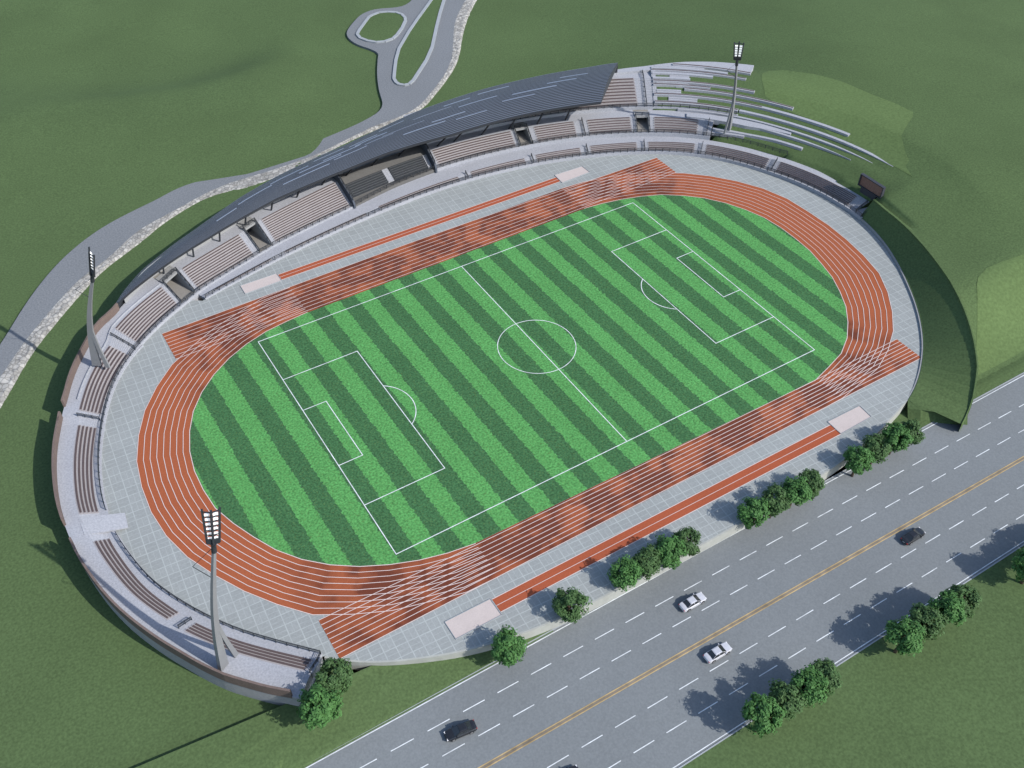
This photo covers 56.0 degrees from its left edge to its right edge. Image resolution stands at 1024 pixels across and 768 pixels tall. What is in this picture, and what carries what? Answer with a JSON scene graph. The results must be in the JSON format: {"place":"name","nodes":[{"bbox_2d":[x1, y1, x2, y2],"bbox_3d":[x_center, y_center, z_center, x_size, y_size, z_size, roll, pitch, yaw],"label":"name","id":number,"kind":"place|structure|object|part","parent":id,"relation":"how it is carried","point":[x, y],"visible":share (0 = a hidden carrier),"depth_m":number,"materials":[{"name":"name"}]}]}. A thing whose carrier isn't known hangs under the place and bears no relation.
{"place":"outdoors","nodes":[
{"label":"outdoors","id":0,"kind":"place"},
{"bbox_2d":[0,0,464,375],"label":"path","id":1,"kind":"structure","parent":0,"point":[65,274],"depth_m":262.36,"materials":[{"name":"concrete"}]},
{"bbox_2d":[356,0,445,85],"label":"island kerb","id":2,"kind":"structure","parent":1,"relation":"on","point":[416,75],"depth_m":325.21,"materials":[{"name":"concrete"}]},
{"bbox_2d":[359,0,441,83],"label":"grass island","id":3,"kind":"structure","parent":0,"point":[415,48],"depth_m":326.76,"materials":[{"name":"green plant"}]},
{"bbox_2d":[102,154,920,660],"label":"paving","id":4,"kind":"structure","parent":0,"point":[160,558],"depth_m":194.07,"materials":[{"name":"grey tile"}]},
{"bbox_2d":[240,273,281,293],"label":"sand pit","id":5,"kind":"object","parent":4,"relation":"on","point":[255,285],"visible":1,"depth_m":230.25,"materials":[{"name":"sand"}]},
{"bbox_2d":[445,599,501,638],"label":"sand pit","id":6,"kind":"object","parent":4,"relation":"on","point":[472,619],"visible":1,"depth_m":166.43,"materials":[{"name":"sand"}]},
{"bbox_2d":[279,178,839,610],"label":"runway","id":7,"kind":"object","parent":4,"relation":"on","point":[643,532],"visible":1,"depth_m":186.41,"materials":[{"name":"rubber"}]},
{"bbox_2d":[278,177,840,611],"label":"runway lines","id":8,"kind":"object","parent":7,"relation":"on","point":[634,525],"visible":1,"depth_m":188.24,"materials":[{"name":"paint"}]},
{"bbox_2d":[551,586,592,623],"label":"broadleaf tree","id":9,"kind":"object","parent":4,"relation":"on","point":[562,600],"visible":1,"depth_m":164.13,"materials":[{"name":"green plant"}]},
{"bbox_2d":[554,166,589,182],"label":"sand pit","id":10,"kind":"object","parent":4,"relation":"on","point":[565,176],"visible":1,"depth_m":265.31,"materials":[{"name":"sand"}]},
{"bbox_2d":[606,554,643,591],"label":"broadleaf tree","id":11,"kind":"object","parent":4,"relation":"on","point":[629,573],"visible":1,"depth_m":168.74,"materials":[{"name":"green plant"}]},
{"bbox_2d":[631,543,661,580],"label":"broadleaf tree","id":12,"kind":"object","parent":4,"relation":"on","point":[648,560],"visible":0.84,"depth_m":170.66,"materials":[{"name":"green plant"}]},
{"bbox_2d":[654,534,689,569],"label":"broadleaf tree","id":13,"kind":"object","parent":4,"relation":"on","point":[665,547],"visible":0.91,"depth_m":172.14,"materials":[{"name":"green plant"}]},
{"bbox_2d":[673,526,701,556],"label":"broadleaf tree","id":14,"kind":"object","parent":4,"relation":"on","point":[691,533],"visible":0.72,"depth_m":174.88,"materials":[{"name":"green plant"}]},
{"bbox_2d":[827,405,871,433],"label":"sand pit","id":15,"kind":"object","parent":4,"relation":"on","point":[849,420],"visible":1,"depth_m":200.91,"materials":[{"name":"sand"}]},
{"bbox_2d":[0,0,1023,767],"bbox_3d":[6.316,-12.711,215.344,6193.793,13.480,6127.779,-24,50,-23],"label":"grass ground","id":16,"kind":"structure","parent":0,"point":[112,110],"depth_m":275.23,"materials":[{"name":"green plant"}]},
{"bbox_2d":[51,278,323,705],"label":"curved terrace","id":17,"kind":"structure","parent":16,"relation":"on","point":[142,603],"depth_m":173.96,"materials":[{"name":"concrete"}]},
{"bbox_2d":[75,247,110,367],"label":"floodlight tower","id":18,"kind":"structure","parent":17,"relation":"on","point":[95,350],"depth_m":197.51,"materials":[{"name":"metal"}]},
{"bbox_2d":[192,507,238,670],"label":"floodlight tower","id":19,"kind":"structure","parent":17,"relation":"on","point":[219,636],"depth_m":143.91,"materials":[{"name":"metal"}]},
{"bbox_2d":[0,0,476,407],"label":"stone embankment","id":20,"kind":"structure","parent":16,"relation":"on","point":[9,376],"depth_m":245.84,"materials":[{"name":"grey stone"}]},
{"bbox_2d":[136,629,552,767],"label":"grass verge","id":21,"kind":"object","parent":16,"relation":"on","point":[373,696],"depth_m":154.25,"materials":[{"name":"green plant"}]},
{"bbox_2d":[296,682,343,730],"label":"broadleaf tree","id":22,"kind":"object","parent":21,"relation":"on","point":[321,712],"visible":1,"depth_m":148.89,"materials":[{"name":"green plant"}]},
{"bbox_2d":[314,657,352,695],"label":"broadleaf tree","id":23,"kind":"object","parent":21,"relation":"on","point":[339,679],"visible":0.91,"depth_m":153.68,"materials":[{"name":"green plant"}]},
{"bbox_2d":[116,62,868,308],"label":"grandstand","id":24,"kind":"object","parent":16,"relation":"on","point":[604,110],"visible":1,"depth_m":260.92,"materials":[{"name":"beige concrete"}]},
{"bbox_2d":[490,624,527,667],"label":"broadleaf tree","id":25,"kind":"object","parent":16,"relation":"on","point":[508,645],"visible":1,"depth_m":158.29,"materials":[{"name":"green plant"}]},
{"bbox_2d":[650,70,657,105],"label":"hillside steps","id":26,"kind":"structure","parent":16,"relation":"on","point":[654,89],"depth_m":282.61,"materials":[{"name":"concrete"}]},
{"bbox_2d":[657,89,680,93],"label":"hillside steps","id":27,"kind":"structure","parent":16,"relation":"on","point":[668,91],"depth_m":282.26,"materials":[{"name":"concrete"}]},
{"bbox_2d":[652,76,689,80],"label":"hillside bench","id":28,"kind":"object","parent":16,"relation":"on","point":[671,78],"visible":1,"depth_m":284.38,"materials":[{"name":"concrete"}]},
{"bbox_2d":[319,372,1023,767],"bbox_3d":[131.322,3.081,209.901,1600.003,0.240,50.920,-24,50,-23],"label":"kerb","id":29,"kind":"structure","parent":16,"relation":"on","point":[839,664],"depth_m":165.97,"materials":[{"name":"concrete"}]},
{"bbox_2d":[654,65,703,68],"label":"hillside steps","id":30,"kind":"structure","parent":16,"relation":"on","point":[678,66],"depth_m":288.72,"materials":[{"name":"concrete"}]},
{"bbox_2d":[669,75,688,77],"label":"hillside steps","id":31,"kind":"structure","parent":16,"relation":"on","point":[678,76],"depth_m":285.22,"materials":[{"name":"concrete"}]},
{"bbox_2d":[653,83,709,89],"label":"hillside bench","id":32,"kind":"object","parent":16,"relation":"on","point":[674,85],"visible":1,"depth_m":283.00,"materials":[{"name":"concrete"}]},
{"bbox_2d":[652,72,712,78],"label":"hillside bench","id":33,"kind":"object","parent":16,"relation":"on","point":[687,74],"visible":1,"depth_m":285.34,"materials":[{"name":"concrete"}]},
{"bbox_2d":[668,97,697,101],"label":"hillside steps","id":34,"kind":"structure","parent":16,"relation":"on","point":[682,99],"depth_m":280.70,"materials":[{"name":"concrete"}]},
{"bbox_2d":[651,66,727,74],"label":"hillside bench","id":35,"kind":"object","parent":16,"relation":"on","point":[691,69],"visible":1,"depth_m":287.15,"materials":[{"name":"concrete"}]},
{"bbox_2d":[654,100,737,112],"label":"hillside bench","id":36,"kind":"object","parent":16,"relation":"on","point":[701,105],"visible":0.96,"depth_m":279.32,"materials":[{"name":"concrete"}]},
{"bbox_2d":[651,69,745,80],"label":"hillside bench","id":37,"kind":"object","parent":16,"relation":"on","point":[704,73],"visible":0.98,"depth_m":285.91,"materials":[{"name":"concrete"}]},
{"bbox_2d":[653,79,754,93],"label":"hillside bench","id":38,"kind":"object","parent":16,"relation":"on","point":[744,90],"visible":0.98,"depth_m":282.79,"materials":[{"name":"concrete"}]},
{"bbox_2d":[672,63,750,75],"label":"hillside bench","id":39,"kind":"object","parent":16,"relation":"on","point":[718,69],"visible":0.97,"depth_m":287.92,"materials":[{"name":"concrete"}]},
{"bbox_2d":[711,131,744,138],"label":"hillside bench","id":40,"kind":"object","parent":16,"relation":"on","point":[732,135],"visible":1,"depth_m":273.44,"materials":[{"name":"concrete"}]},
{"bbox_2d":[723,41,744,133],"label":"floodlight tower","id":41,"kind":"structure","parent":16,"relation":"on","point":[737,56],"depth_m":260.91,"materials":[{"name":"metal"}]},
{"bbox_2d":[686,113,790,134],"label":"hillside slab","id":42,"kind":"structure","parent":16,"relation":"on","point":[743,124],"depth_m":274.48,"materials":[{"name":"concrete"}]},
{"bbox_2d":[684,87,793,110],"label":"hillside bench","id":43,"kind":"object","parent":16,"relation":"on","point":[759,100],"visible":0.97,"depth_m":279.55,"materials":[{"name":"concrete"}]},
{"bbox_2d":[654,93,849,136],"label":"hillside bench","id":44,"kind":"object","parent":16,"relation":"on","point":[793,116],"visible":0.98,"depth_m":276.88,"materials":[{"name":"concrete"}]},
{"bbox_2d":[736,496,769,529],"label":"broadleaf tree","id":45,"kind":"object","parent":16,"relation":"on","point":[755,512],"visible":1,"depth_m":178.81,"materials":[{"name":"green plant"}]},
{"bbox_2d":[712,128,802,150],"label":"hillside bench","id":46,"kind":"object","parent":16,"relation":"on","point":[787,144],"visible":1,"depth_m":270.97,"materials":[{"name":"concrete"}]},
{"bbox_2d":[677,108,871,162],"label":"hillside bench","id":47,"kind":"object","parent":16,"relation":"on","point":[771,125],"visible":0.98,"depth_m":272.79,"materials":[{"name":"concrete"}]},
{"bbox_2d":[760,482,792,518],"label":"broadleaf tree","id":48,"kind":"object","parent":16,"relation":"on","point":[780,502],"visible":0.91,"depth_m":180.57,"materials":[{"name":"green plant"}]},
{"bbox_2d":[715,118,850,160],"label":"hillside bench","id":49,"kind":"object","parent":16,"relation":"on","point":[783,135],"visible":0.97,"depth_m":268.51,"materials":[{"name":"concrete"}]},
{"bbox_2d":[780,476,811,508],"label":"broadleaf tree","id":50,"kind":"object","parent":16,"relation":"on","point":[798,493],"visible":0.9,"depth_m":182.37,"materials":[{"name":"green plant"}]},
{"bbox_2d":[798,468,825,500],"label":"broadleaf tree","id":51,"kind":"object","parent":16,"relation":"on","point":[815,482],"visible":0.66,"depth_m":184.01,"materials":[{"name":"green plant"}]},
{"bbox_2d":[739,109,892,166],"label":"hillside bench","id":52,"kind":"object","parent":16,"relation":"on","point":[810,130],"visible":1,"depth_m":269.86,"materials":[{"name":"concrete"}]},
{"bbox_2d":[842,444,875,476],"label":"broadleaf tree","id":53,"kind":"object","parent":16,"relation":"on","point":[861,459],"visible":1,"depth_m":188.39,"materials":[{"name":"green plant"}]},
{"bbox_2d":[857,173,885,199],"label":"scoreboard","id":54,"kind":"object","parent":16,"relation":"on","point":[871,188],"visible":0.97,"depth_m":251.56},
{"bbox_2d":[862,433,892,464],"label":"broadleaf tree","id":55,"kind":"object","parent":16,"relation":"on","point":[877,448],"visible":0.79,"depth_m":190.61,"materials":[{"name":"green plant"}]},
{"bbox_2d":[881,421,913,454],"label":"broadleaf tree","id":56,"kind":"object","parent":16,"relation":"on","point":[891,433],"visible":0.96,"depth_m":192.83,"materials":[{"name":"green plant"}]},
{"bbox_2d":[898,418,925,449],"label":"broadleaf tree","id":57,"kind":"object","parent":16,"relation":"on","point":[913,426],"visible":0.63,"depth_m":194.12,"materials":[{"name":"green plant"}]},
{"bbox_2d":[190,195,846,565],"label":"pitch","id":58,"kind":"object","parent":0,"point":[491,426],"visible":1,"depth_m":208.81,"materials":[{"name":"green plant"}]},
{"bbox_2d":[258,203,814,553],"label":"pitch lines","id":59,"kind":"object","parent":58,"relation":"on","point":[517,369],"visible":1,"depth_m":209.49,"materials":[{"name":"white paint"}]},
{"bbox_2d":[137,158,920,657],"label":"running track","id":60,"kind":"structure","parent":0,"point":[837,249],"depth_m":196.10,"materials":[{"name":"rubber"}]},
{"bbox_2d":[136,158,920,657],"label":"lane markings","id":61,"kind":"object","parent":60,"relation":"on","point":[526,520],"visible":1,"depth_m":196.97,"materials":[{"name":"paint"}]},
{"bbox_2d":[305,374,1023,767],"bbox_3d":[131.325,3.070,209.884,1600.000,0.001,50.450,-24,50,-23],"label":"road","id":62,"kind":"structure","parent":0,"point":[649,722],"depth_m":169.52,"materials":[{"name":"grey asphalt"}]},
{"bbox_2d":[444,719,476,741],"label":"car","id":63,"kind":"object","parent":62,"relation":"on","point":[454,733],"visible":1,"depth_m":153.58,"materials":[{"name":"black paint"}]},
{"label":"rear window","id":64,"kind":"part","parent":63,"relation":"part of","materials":[{"name":"black glass"}]},
{"bbox_2d":[324,400,907,669],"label":"podium wall","id":65,"kind":"structure","parent":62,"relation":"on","point":[596,603],"depth_m":168.04,"materials":[{"name":"grey concrete"}]},
{"bbox_2d":[306,375,1023,767],"bbox_3d":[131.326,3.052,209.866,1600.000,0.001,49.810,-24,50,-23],"label":"road markings","id":66,"kind":"object","parent":62,"relation":"on","point":[704,609],"visible":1,"depth_m":167.53,"materials":[{"name":"white paint"}]},
{"bbox_2d":[679,592,706,611],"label":"car","id":67,"kind":"object","parent":62,"relation":"on","point":[691,602],"visible":1,"depth_m":170.77,"materials":[{"name":"silver metal"}]},
{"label":"rear window","id":68,"kind":"part","parent":67,"relation":"part of","materials":[{"name":"black glass"}]},
{"bbox_2d":[703,642,731,663],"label":"car","id":69,"kind":"object","parent":62,"relation":"on","point":[714,654],"visible":1,"depth_m":163.78,"materials":[{"name":"silver metal"}]},
{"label":"rear window","id":70,"kind":"part","parent":69,"relation":"part of","materials":[{"name":"black glass"}]},
{"bbox_2d":[478,456,1023,767],"bbox_3d":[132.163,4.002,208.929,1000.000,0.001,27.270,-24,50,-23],"label":"lines","id":71,"kind":"object","parent":62,"relation":"on","point":[742,617],"depth_m":169.44,"materials":[{"name":"yellow paint"}]},
{"bbox_2d":[480,457,1023,767],"bbox_3d":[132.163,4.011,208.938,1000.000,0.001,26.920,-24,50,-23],"label":"strip","id":72,"kind":"object","parent":62,"relation":"on","point":[712,636],"depth_m":169.53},
{"bbox_2d":[900,527,925,544],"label":"car","id":73,"kind":"object","parent":62,"relation":"on","point":[911,537],"visible":1,"depth_m":181.54,"materials":[{"name":"black paint"}]},
{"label":"rear window","id":74,"kind":"part","parent":73,"relation":"part of","materials":[{"name":"black glass"}]},
{"bbox_2d":[762,70,912,175],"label":"meadow","id":75,"kind":"structure","parent":0,"point":[873,124],"depth_m":273.17,"materials":[{"name":"green plant"}]},
{"bbox_2d":[682,546,1023,767],"bbox_3d":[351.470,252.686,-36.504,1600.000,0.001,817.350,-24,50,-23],"label":"grass lawn","id":76,"kind":"structure","parent":0,"point":[953,697],"depth_m":158.14,"materials":[{"name":"green plant"}]},
{"bbox_2d":[740,692,786,737],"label":"broadleaf tree","id":77,"kind":"object","parent":76,"relation":"on","point":[765,717],"visible":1,"depth_m":150.09,"materials":[{"name":"green plant"}]},
{"bbox_2d":[768,678,807,720],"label":"broadleaf tree","id":78,"kind":"object","parent":76,"relation":"on","point":[783,694],"visible":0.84,"depth_m":152.19,"materials":[{"name":"green plant"}]},
{"bbox_2d":[788,664,828,707],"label":"broadleaf tree","id":79,"kind":"object","parent":76,"relation":"on","point":[811,693],"visible":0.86,"depth_m":153.87,"materials":[{"name":"green plant"}]},
{"bbox_2d":[809,657,842,696],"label":"broadleaf tree","id":80,"kind":"object","parent":76,"relation":"on","point":[826,667],"visible":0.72,"depth_m":155.37,"materials":[{"name":"green plant"}]},
{"bbox_2d":[884,615,925,656],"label":"broadleaf tree","id":81,"kind":"object","parent":76,"relation":"on","point":[907,636],"visible":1,"depth_m":160.07,"materials":[{"name":"green plant"}]},
{"bbox_2d":[908,602,948,640],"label":"broadleaf tree","id":82,"kind":"object","parent":76,"relation":"on","point":[929,618],"visible":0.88,"depth_m":162.28,"materials":[{"name":"green plant"}]},
{"bbox_2d":[927,589,967,626],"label":"broadleaf tree","id":83,"kind":"object","parent":76,"relation":"on","point":[953,612],"visible":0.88,"depth_m":163.99,"materials":[{"name":"green plant"}]},
{"bbox_2d":[946,584,981,617],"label":"broadleaf tree","id":84,"kind":"object","parent":76,"relation":"on","point":[969,593],"visible":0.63,"depth_m":166.33,"materials":[{"name":"green plant"}]},
{"bbox_2d":[1010,549,1023,583],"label":"broadleaf tree","id":85,"kind":"object","parent":76,"relation":"on","point":[1018,563],"visible":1,"depth_m":171.75,"materials":[{"name":"green plant"}]},
{"bbox_2d":[862,200,977,429],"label":"grass bank","id":86,"kind":"structure","parent":0,"point":[944,389],"depth_m":216.01,"materials":[{"name":"green plant"}]},
{"bbox_2d":[861,219,922,396],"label":"bank wall","id":87,"kind":"structure","parent":86,"relation":"on","point":[888,250],"depth_m":231.41,"materials":[{"name":"concrete"}]},
{"bbox_2d":[875,356,1023,443],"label":"grass verge","id":88,"kind":"object","parent":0,"point":[991,381],"depth_m":213.05,"materials":[{"name":"green plant"}]},
{"bbox_2d":[976,254,1023,374],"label":"meadow","id":89,"kind":"structure","parent":0,"point":[1000,309],"depth_m":222.63,"materials":[{"name":"green plant"}]}
]}

